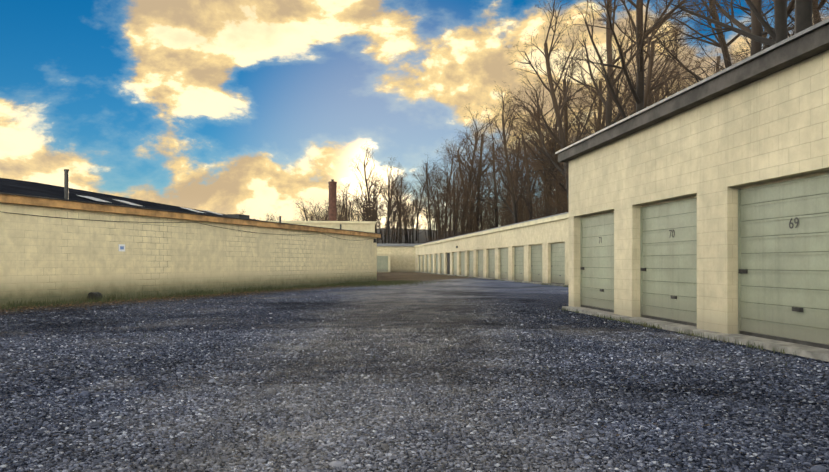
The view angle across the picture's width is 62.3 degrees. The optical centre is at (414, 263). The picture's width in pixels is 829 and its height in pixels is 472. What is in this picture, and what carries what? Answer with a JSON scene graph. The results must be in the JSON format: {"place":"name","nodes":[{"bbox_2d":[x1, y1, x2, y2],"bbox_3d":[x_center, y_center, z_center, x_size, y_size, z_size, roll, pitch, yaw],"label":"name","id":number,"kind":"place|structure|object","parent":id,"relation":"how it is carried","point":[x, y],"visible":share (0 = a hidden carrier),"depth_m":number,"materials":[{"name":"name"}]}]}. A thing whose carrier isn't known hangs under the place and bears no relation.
{"place":"outdoors","nodes":[
{"label":"outdoors","id":0,"kind":"place"},
{"bbox_2d":[262,220,375,232],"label":"building wall","id":1,"kind":"structure","parent":0,"point":[365,226],"depth_m":49.61,"materials":[{"name":"concrete"}]},
{"bbox_2d":[328,179,336,220],"bbox_3d":[-6.159,-4.562,51.537,0.660,3.550,0.660,0,0,-7],"label":"chimney","id":2,"kind":"object","parent":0,"point":[332,186],"visible":0.92,"depth_m":51.28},
{"bbox_2d":[0,271,823,387],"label":"weedy grass","id":3,"kind":"structure","parent":0,"point":[201,293],"depth_m":22.27,"materials":[{"name":"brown plant"}]},
{"bbox_2d":[0,272,828,471],"bbox_3d":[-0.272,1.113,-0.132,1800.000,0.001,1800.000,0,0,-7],"label":"gravel ground","id":4,"kind":"structure","parent":0,"point":[530,294],"depth_m":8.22,"materials":[{"name":"gravel"}]},
{"bbox_2d":[0,203,376,306],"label":"wall","id":5,"kind":"structure","parent":4,"relation":"on","point":[50,257],"depth_m":22.73,"materials":[{"name":"concrete"}]},
{"bbox_2d":[87,292,101,299],"bbox_3d":[-9.422,0.973,20.207,0.280,0.280,0.300,0,0,20],"label":"drain pipe end","id":6,"kind":"object","parent":5,"relation":"in","point":[91,294],"visible":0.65,"depth_m":20.09,"materials":[{"name":"black plastic"}]},
{"bbox_2d":[0,178,261,220],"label":"roof","id":7,"kind":"structure","parent":5,"relation":"on","point":[13,186],"depth_m":24.57,"materials":[{"name":"black"}]},
{"bbox_2d":[78,195,221,214],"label":"skylights","id":8,"kind":"object","parent":7,"relation":"on","point":[93,198],"visible":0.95,"depth_m":24.42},
{"bbox_2d":[64,169,341,228],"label":"roof vent pipes","id":9,"kind":"object","parent":7,"relation":"attached to","point":[66,183],"visible":0.65,"depth_m":20.92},
{"bbox_2d":[4,212,373,239],"bbox_3d":[-9.031,-1.397,21.713,0.016,0.236,39.601,0,0,20],"label":"cable","id":10,"kind":"object","parent":5,"relation":"attached to","point":[159,222],"visible":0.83,"depth_m":22.89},
{"bbox_2d":[0,192,380,237],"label":"roof fascia","id":11,"kind":"structure","parent":5,"relation":"attached to","point":[11,198],"depth_m":22.54,"materials":[{"name":"wood"}]},
{"bbox_2d":[377,252,390,271],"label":"garage door","id":12,"kind":"structure","parent":4,"relation":"on","point":[383,261],"depth_m":90.06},
{"bbox_2d":[377,246,414,271],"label":"building wall","id":13,"kind":"structure","parent":4,"relation":"on","point":[402,258],"depth_m":96.40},
{"bbox_2d":[377,243,417,245],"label":"metal roof","id":14,"kind":"structure","parent":13,"relation":"on","point":[379,244],"depth_m":96.11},
{"bbox_2d":[413,271,567,285],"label":"concrete curb","id":15,"kind":"structure","parent":4,"relation":"on","point":[506,280],"depth_m":43.13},
{"bbox_2d":[415,218,568,284],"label":"wall","id":16,"kind":"structure","parent":4,"relation":"on","point":[546,235],"depth_m":45.59,"materials":[{"name":"concrete"}]},
{"bbox_2d":[447,253,449,273],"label":"open storage unit","id":17,"kind":"object","parent":16,"relation":"in","point":[448,263],"visible":0.64,"depth_m":68.88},
{"bbox_2d":[414,212,568,246],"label":"roof fascia","id":18,"kind":"structure","parent":16,"relation":"attached to","point":[565,215],"depth_m":44.30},
{"bbox_2d":[419,243,564,283],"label":"garage doors","id":19,"kind":"structure","parent":16,"relation":"in","point":[557,263],"depth_m":43.60,"materials":[{"name":"metal"}]},
{"bbox_2d":[562,306,828,361],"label":"concrete curb","id":20,"kind":"structure","parent":4,"relation":"on","point":[817,353],"depth_m":9.87,"materials":[{"name":"concrete"}]},
{"bbox_2d":[569,50,828,333],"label":"wall","id":21,"kind":"structure","parent":4,"relation":"on","point":[713,156],"depth_m":10.53,"materials":[{"name":"concrete"}]},
{"bbox_2d":[555,18,828,161],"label":"roof fascia","id":22,"kind":"structure","parent":21,"relation":"attached to","point":[808,43],"depth_m":10.02,"materials":[{"name":"metal"}]},
{"bbox_2d":[580,174,828,348],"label":"garage doors","id":23,"kind":"structure","parent":21,"relation":"in","point":[783,281],"depth_m":9.79,"materials":[{"name":"metal"}]},
{"bbox_2d":[0,0,828,230],"label":"sky","id":24,"kind":"structure","parent":0,"point":[253,107],"materials":[{"name":"blue"}]},
{"bbox_2d":[377,228,459,243],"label":"hillside","id":25,"kind":"structure","parent":0,"point":[422,238],"depth_m":148.16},
{"bbox_2d":[290,201,316,220],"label":"bare tree","id":26,"kind":"object","parent":25,"relation":"on","point":[304,211],"visible":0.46,"depth_m":114.11,"materials":[{"name":"brown plant"}]},
{"bbox_2d":[337,192,349,220],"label":"bare tree","id":27,"kind":"object","parent":25,"relation":"on","point":[344,205],"visible":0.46,"depth_m":120.64,"materials":[{"name":"brown plant"}]},
{"bbox_2d":[337,182,352,220],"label":"bare tree","id":28,"kind":"object","parent":25,"relation":"on","point":[344,199],"visible":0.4,"depth_m":130.06,"materials":[{"name":"brown plant"}]},
{"bbox_2d":[337,183,353,220],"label":"bare tree","id":29,"kind":"object","parent":25,"relation":"on","point":[345,196],"visible":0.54,"depth_m":130.17,"materials":[{"name":"brown plant"}]},
{"bbox_2d":[338,203,355,220],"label":"bare tree","id":30,"kind":"object","parent":25,"relation":"on","point":[346,212],"visible":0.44,"depth_m":113.38,"materials":[{"name":"brown plant"}]},
{"bbox_2d":[346,176,383,220],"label":"bare tree","id":31,"kind":"object","parent":25,"relation":"on","point":[365,191],"visible":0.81,"depth_m":115.38,"materials":[{"name":"brown plant"}]},
{"bbox_2d":[349,175,386,220],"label":"bare tree","id":32,"kind":"object","parent":25,"relation":"on","point":[373,203],"visible":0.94,"depth_m":114.37,"materials":[{"name":"brown plant"}]},
{"bbox_2d":[351,145,385,218],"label":"bare tree","id":33,"kind":"object","parent":25,"relation":"on","point":[365,172],"visible":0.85,"depth_m":128.08,"materials":[{"name":"brown plant"}]},
{"bbox_2d":[368,200,389,243],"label":"bare tree","id":34,"kind":"object","parent":25,"relation":"on","point":[379,223],"visible":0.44,"depth_m":123.41,"materials":[{"name":"brown plant"}]},
{"bbox_2d":[364,157,406,243],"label":"bare tree","id":35,"kind":"object","parent":25,"relation":"on","point":[388,201],"visible":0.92,"depth_m":113.72,"materials":[{"name":"brown plant"}]},
{"bbox_2d":[380,203,403,243],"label":"bare tree","id":36,"kind":"object","parent":25,"relation":"on","point":[393,224],"visible":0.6,"depth_m":121.87,"materials":[{"name":"brown plant"}]},
{"bbox_2d":[382,172,407,243],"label":"bare tree","id":37,"kind":"object","parent":25,"relation":"on","point":[392,199],"visible":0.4,"depth_m":137.63,"materials":[{"name":"brown plant"}]},
{"bbox_2d":[386,172,411,242],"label":"bare tree","id":38,"kind":"object","parent":25,"relation":"on","point":[399,196],"visible":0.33,"depth_m":139.80,"materials":[{"name":"brown plant"}]},
{"bbox_2d":[381,164,422,243],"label":"bare tree","id":39,"kind":"object","parent":25,"relation":"on","point":[396,195],"visible":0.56,"depth_m":124.02,"materials":[{"name":"brown plant"}]},
{"bbox_2d":[390,207,413,243],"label":"bare tree","id":40,"kind":"object","parent":25,"relation":"on","point":[401,225],"visible":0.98,"depth_m":113.47,"materials":[{"name":"brown plant"}]},
{"bbox_2d":[385,176,421,243],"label":"bare tree","id":41,"kind":"object","parent":25,"relation":"on","point":[401,203],"visible":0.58,"depth_m":132.33,"materials":[{"name":"brown plant"}]},
{"bbox_2d":[397,196,424,243],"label":"bare tree","id":42,"kind":"object","parent":25,"relation":"on","point":[414,214],"visible":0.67,"depth_m":129.15,"materials":[{"name":"brown plant"}]},
{"bbox_2d":[405,207,424,243],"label":"bare tree","id":43,"kind":"object","parent":25,"relation":"on","point":[412,222],"visible":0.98,"depth_m":118.54,"materials":[{"name":"brown plant"}]},
{"bbox_2d":[410,162,443,240],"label":"bare tree","id":44,"kind":"object","parent":25,"relation":"on","point":[423,193],"visible":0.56,"depth_m":142.01,"materials":[{"name":"brown plant"}]},
{"bbox_2d":[419,200,434,241],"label":"bare tree","id":45,"kind":"object","parent":25,"relation":"on","point":[429,216],"visible":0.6,"depth_m":129.09,"materials":[{"name":"brown plant"}]},
{"bbox_2d":[408,153,451,241],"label":"bare tree","id":46,"kind":"object","parent":25,"relation":"on","point":[426,177],"visible":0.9,"depth_m":136.21,"materials":[{"name":"brown plant"}]},
{"bbox_2d":[416,162,446,219],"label":"bare tree","id":47,"kind":"object","parent":25,"relation":"on","point":[434,175],"visible":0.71,"depth_m":135.71,"materials":[{"name":"brown plant"}]},
{"bbox_2d":[418,186,455,239],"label":"bare tree","id":48,"kind":"object","parent":25,"relation":"on","point":[438,204],"visible":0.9,"depth_m":115.60,"materials":[{"name":"brown plant"}]},
{"bbox_2d":[425,208,448,239],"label":"bare tree","id":49,"kind":"object","parent":25,"relation":"on","point":[437,223],"visible":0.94,"depth_m":113.69,"materials":[{"name":"brown plant"}]},
{"bbox_2d":[428,170,458,238],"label":"bare tree","id":50,"kind":"object","parent":25,"relation":"on","point":[444,189],"visible":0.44,"depth_m":145.24,"materials":[{"name":"brown plant"}]},
{"bbox_2d":[435,145,461,229],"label":"bare tree","id":51,"kind":"object","parent":25,"relation":"on","point":[447,167],"visible":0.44,"depth_m":165.96,"materials":[{"name":"brown plant"}]},
{"bbox_2d":[438,215,460,238],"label":"bare tree","id":52,"kind":"object","parent":25,"relation":"on","point":[448,230],"visible":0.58,"depth_m":111.28,"materials":[{"name":"brown plant"}]},
{"bbox_2d":[428,168,475,235],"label":"bare tree","id":53,"kind":"object","parent":25,"relation":"on","point":[455,191],"visible":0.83,"depth_m":115.20,"materials":[{"name":"brown plant"}]},
{"bbox_2d":[440,175,465,232],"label":"bare tree","id":54,"kind":"object","parent":25,"relation":"on","point":[451,198],"visible":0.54,"depth_m":121.62,"materials":[{"name":"brown plant"}]},
{"bbox_2d":[434,132,472,230],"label":"bare tree","id":55,"kind":"object","parent":25,"relation":"on","point":[454,165],"visible":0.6,"depth_m":142.09,"materials":[{"name":"brown plant"}]},
{"bbox_2d":[435,171,472,220],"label":"bare tree","id":56,"kind":"object","parent":25,"relation":"on","point":[457,192],"visible":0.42,"depth_m":129.35,"materials":[{"name":"brown plant"}]},
{"bbox_2d":[435,150,486,225],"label":"bare tree","id":57,"kind":"object","parent":25,"relation":"on","point":[459,182],"visible":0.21,"depth_m":135.97,"materials":[{"name":"brown plant"}]},
{"bbox_2d":[447,205,475,236],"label":"bare tree","id":58,"kind":"object","parent":25,"relation":"on","point":[458,221],"visible":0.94,"depth_m":110.69,"materials":[{"name":"brown plant"}]},
{"bbox_2d":[449,188,476,227],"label":"bare tree","id":59,"kind":"object","parent":25,"relation":"on","point":[464,202],"visible":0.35,"depth_m":127.06,"materials":[{"name":"brown plant"}]},
{"bbox_2d":[456,180,490,232],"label":"bare tree","id":60,"kind":"object","parent":25,"relation":"on","point":[470,203],"visible":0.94,"depth_m":113.26,"materials":[{"name":"brown plant"}]},
{"bbox_2d":[436,125,511,231],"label":"bare tree","id":61,"kind":"object","parent":25,"relation":"on","point":[480,169],"visible":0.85,"depth_m":121.44,"materials":[{"name":"brown plant"}]},
{"bbox_2d":[464,211,486,233],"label":"bare tree","id":62,"kind":"object","parent":25,"relation":"on","point":[473,224],"visible":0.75,"depth_m":112.33,"materials":[{"name":"brown plant"}]},
{"bbox_2d":[448,103,509,228],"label":"bare tree","id":63,"kind":"object","parent":25,"relation":"on","point":[476,140],"visible":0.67,"depth_m":129.82,"materials":[{"name":"brown plant"}]},
{"bbox_2d":[461,158,498,229],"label":"bare tree","id":64,"kind":"object","parent":25,"relation":"on","point":[475,188],"visible":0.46,"depth_m":123.12,"materials":[{"name":"brown plant"}]},
{"bbox_2d":[473,200,495,230],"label":"bare tree","id":65,"kind":"object","parent":25,"relation":"on","point":[484,217],"visible":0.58,"depth_m":118.16,"materials":[{"name":"brown plant"}]},
{"bbox_2d":[459,122,514,223],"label":"bare tree","id":66,"kind":"object","parent":25,"relation":"on","point":[484,159],"visible":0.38,"depth_m":138.44,"materials":[{"name":"brown plant"}]},
{"bbox_2d":[450,103,541,226],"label":"bare tree","id":67,"kind":"object","parent":25,"relation":"on","point":[496,193],"visible":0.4,"depth_m":122.20,"materials":[{"name":"brown plant"}]},
{"bbox_2d":[481,196,511,227],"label":"bare tree","id":68,"kind":"object","parent":25,"relation":"on","point":[497,215],"visible":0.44,"depth_m":111.54,"materials":[{"name":"brown plant"}]},
{"bbox_2d":[479,93,536,223],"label":"bare tree","id":69,"kind":"object","parent":25,"relation":"on","point":[514,211],"visible":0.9,"depth_m":85.02,"materials":[{"name":"brown plant"}]},
{"bbox_2d":[497,183,530,224],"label":"bare tree","id":70,"kind":"object","parent":25,"relation":"on","point":[518,214],"visible":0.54,"depth_m":89.28,"materials":[{"name":"brown plant"}]},
{"bbox_2d":[485,81,543,214],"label":"bare tree","id":71,"kind":"object","parent":25,"relation":"on","point":[503,108],"visible":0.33,"depth_m":139.59,"materials":[{"name":"brown plant"}]},
{"bbox_2d":[483,108,548,219],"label":"bare tree","id":72,"kind":"object","parent":25,"relation":"on","point":[529,186],"visible":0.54,"depth_m":97.51,"materials":[{"name":"brown plant"}]},
{"bbox_2d":[498,186,533,226],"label":"bare tree","id":73,"kind":"object","parent":25,"relation":"on","point":[511,209],"visible":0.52,"depth_m":95.65,"materials":[{"name":"brown plant"}]},
{"bbox_2d":[487,138,547,212],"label":"bare tree","id":74,"kind":"object","parent":25,"relation":"on","point":[501,164],"visible":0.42,"depth_m":105.48,"materials":[{"name":"brown plant"}]},
{"bbox_2d":[500,176,542,216],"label":"bare tree","id":75,"kind":"object","parent":25,"relation":"on","point":[522,201],"visible":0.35,"depth_m":118.45,"materials":[{"name":"brown plant"}]},
{"bbox_2d":[502,142,543,220],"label":"bare tree","id":76,"kind":"object","parent":25,"relation":"on","point":[520,177],"visible":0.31,"depth_m":104.96,"materials":[{"name":"brown plant"}]},
{"bbox_2d":[512,196,538,222],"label":"bare tree","id":77,"kind":"object","parent":25,"relation":"on","point":[527,210],"visible":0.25,"depth_m":94.94,"materials":[{"name":"brown plant"}]},
{"bbox_2d":[521,188,544,218],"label":"bare tree","id":78,"kind":"object","parent":25,"relation":"on","point":[536,206],"visible":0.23,"depth_m":108.89,"materials":[{"name":"brown plant"}]},
{"bbox_2d":[485,78,581,182],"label":"bare tree","id":79,"kind":"object","parent":25,"relation":"on","point":[522,101],"visible":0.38,"depth_m":133.25,"materials":[{"name":"brown plant"}]},
{"bbox_2d":[518,155,552,219],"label":"bare tree","id":80,"kind":"object","parent":25,"relation":"on","point":[533,190],"visible":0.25,"depth_m":119.70,"materials":[{"name":"brown plant"}]},
{"bbox_2d":[498,82,575,207],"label":"bare tree","id":81,"kind":"object","parent":25,"relation":"on","point":[538,111],"visible":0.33,"depth_m":99.43,"materials":[{"name":"brown plant"}]},
{"bbox_2d":[518,117,571,213],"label":"bare tree","id":82,"kind":"object","parent":25,"relation":"on","point":[545,164],"visible":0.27,"depth_m":88.99,"materials":[{"name":"brown plant"}]},
{"bbox_2d":[492,49,603,215],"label":"bare tree","id":83,"kind":"object","parent":25,"relation":"on","point":[552,142],"visible":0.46,"depth_m":85.86,"materials":[{"name":"brown plant"}]},
{"bbox_2d":[530,182,565,216],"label":"bare tree","id":84,"kind":"object","parent":25,"relation":"on","point":[546,213],"visible":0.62,"depth_m":75.88,"materials":[{"name":"brown plant"}]},
{"bbox_2d":[531,177,566,217],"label":"bare tree","id":85,"kind":"object","parent":25,"relation":"on","point":[543,198],"visible":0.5,"depth_m":80.67,"materials":[{"name":"brown plant"}]},
{"bbox_2d":[532,166,566,216],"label":"bare tree","id":86,"kind":"object","parent":25,"relation":"on","point":[559,186],"visible":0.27,"depth_m":84.72,"materials":[{"name":"brown plant"}]},
{"bbox_2d":[504,40,595,191],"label":"bare tree","id":87,"kind":"object","parent":25,"relation":"on","point":[566,122],"visible":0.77,"depth_m":83.04,"materials":[{"name":"brown plant"}]},
{"bbox_2d":[532,162,568,213],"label":"bare tree","id":88,"kind":"object","parent":25,"relation":"on","point":[557,203],"visible":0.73,"depth_m":66.30,"materials":[{"name":"brown plant"}]},
{"bbox_2d":[538,179,567,212],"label":"bare tree","id":89,"kind":"object","parent":25,"relation":"on","point":[553,196],"visible":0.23,"depth_m":76.96,"materials":[{"name":"brown plant"}]},
{"bbox_2d":[505,0,606,210],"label":"bare tree","id":90,"kind":"object","parent":25,"relation":"on","point":[552,90],"visible":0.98,"depth_m":71.99,"materials":[{"name":"brown plant"}]},
{"bbox_2d":[569,75,602,139],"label":"bare tree","id":91,"kind":"object","parent":25,"relation":"on","point":[585,117],"visible":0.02,"depth_m":139.45,"materials":[{"name":"brown plant"}]},
{"bbox_2d":[534,36,659,172],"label":"bare tree","id":92,"kind":"object","parent":25,"relation":"on","point":[600,112],"visible":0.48,"depth_m":77.58,"materials":[{"name":"brown plant"}]},
{"bbox_2d":[551,48,656,134],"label":"bare tree","id":93,"kind":"object","parent":25,"relation":"on","point":[598,65],"visible":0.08,"depth_m":91.90,"materials":[{"name":"brown plant"}]},
{"bbox_2d":[573,26,655,133],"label":"bare tree","id":94,"kind":"object","parent":25,"relation":"on","point":[605,89],"visible":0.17,"depth_m":86.18,"materials":[{"name":"brown plant"}]},
{"bbox_2d":[574,78,660,136],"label":"bare tree","id":95,"kind":"object","parent":25,"relation":"on","point":[621,116],"visible":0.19,"depth_m":67.94,"materials":[{"name":"brown plant"}]},
{"bbox_2d":[560,0,704,127],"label":"bare tree","id":96,"kind":"object","parent":25,"relation":"on","point":[608,103],"visible":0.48,"depth_m":65.28,"materials":[{"name":"brown plant"}]},
{"bbox_2d":[546,0,736,117],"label":"bare tree","id":97,"kind":"object","parent":25,"relation":"on","point":[638,94],"visible":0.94,"depth_m":47.92,"materials":[{"name":"brown plant"}]},
{"bbox_2d":[587,20,698,106],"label":"bare tree","id":98,"kind":"object","parent":25,"relation":"on","point":[650,93],"visible":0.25,"depth_m":69.81,"materials":[{"name":"brown plant"}]},
{"bbox_2d":[586,1,722,123],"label":"bare tree","id":99,"kind":"object","parent":25,"relation":"on","point":[648,88],"visible":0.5,"depth_m":56.43,"materials":[{"name":"brown plant"}]},
{"bbox_2d":[628,60,692,113],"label":"bare tree","id":100,"kind":"object","parent":25,"relation":"on","point":[661,89],"visible":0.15,"depth_m":95.41,"materials":[{"name":"brown plant"}]},
{"bbox_2d":[636,58,684,103],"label":"bare tree","id":101,"kind":"object","parent":25,"relation":"on","point":[667,79],"visible":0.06,"depth_m":109.83,"materials":[{"name":"brown plant"}]},
{"bbox_2d":[651,37,695,101],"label":"bare tree","id":102,"kind":"object","parent":25,"relation":"on","point":[666,82],"visible":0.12,"depth_m":96.74,"materials":[{"name":"brown plant"}]},
{"bbox_2d":[652,49,723,94],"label":"bare tree","id":103,"kind":"object","parent":25,"relation":"on","point":[718,60],"visible":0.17,"depth_m":90.33,"materials":[{"name":"brown plant"}]},
{"bbox_2d":[637,0,787,72],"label":"bare tree","id":104,"kind":"object","parent":25,"relation":"on","point":[780,33],"visible":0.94,"depth_m":30.51,"materials":[{"name":"brown plant"}]},
{"bbox_2d":[631,0,826,85],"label":"bare tree","id":105,"kind":"object","parent":25,"relation":"on","point":[722,44],"visible":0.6,"depth_m":53.23,"materials":[{"name":"brown plant"}]},
{"bbox_2d":[654,0,828,55],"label":"bare tree","id":106,"kind":"object","parent":25,"relation":"on","point":[756,29],"visible":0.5,"depth_m":40.82,"materials":[{"name":"brown plant"}]},
{"bbox_2d":[719,0,793,69],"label":"bare tree","id":107,"kind":"object","parent":25,"relation":"on","point":[746,38],"visible":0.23,"depth_m":79.49,"materials":[{"name":"brown plant"}]},
{"bbox_2d":[732,3,814,60],"bbox_3d":[24.488,-10.114,46.684,9.450,19.634,11.060,0,0,20],"label":"bare tree","id":108,"kind":"object","parent":25,"relation":"on","point":[762,36],"visible":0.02,"depth_m":47.54,"materials":[{"name":"brown plant"}]},
{"bbox_2d":[722,0,826,59],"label":"bare tree","id":109,"kind":"object","parent":25,"relation":"on","point":[817,7],"visible":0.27,"depth_m":52.26,"materials":[{"name":"brown plant"}]},
{"bbox_2d":[794,0,811,34],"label":"bare tree","id":110,"kind":"object","parent":25,"relation":"on","point":[803,14],"visible":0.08,"depth_m":21.32,"materials":[{"name":"brown plant"}]},
{"bbox_2d":[812,0,828,20],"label":"bare tree","id":111,"kind":"object","parent":25,"relation":"on","point":[815,3],"visible":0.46,"depth_m":33.75,"materials":[{"name":"brown plant"}]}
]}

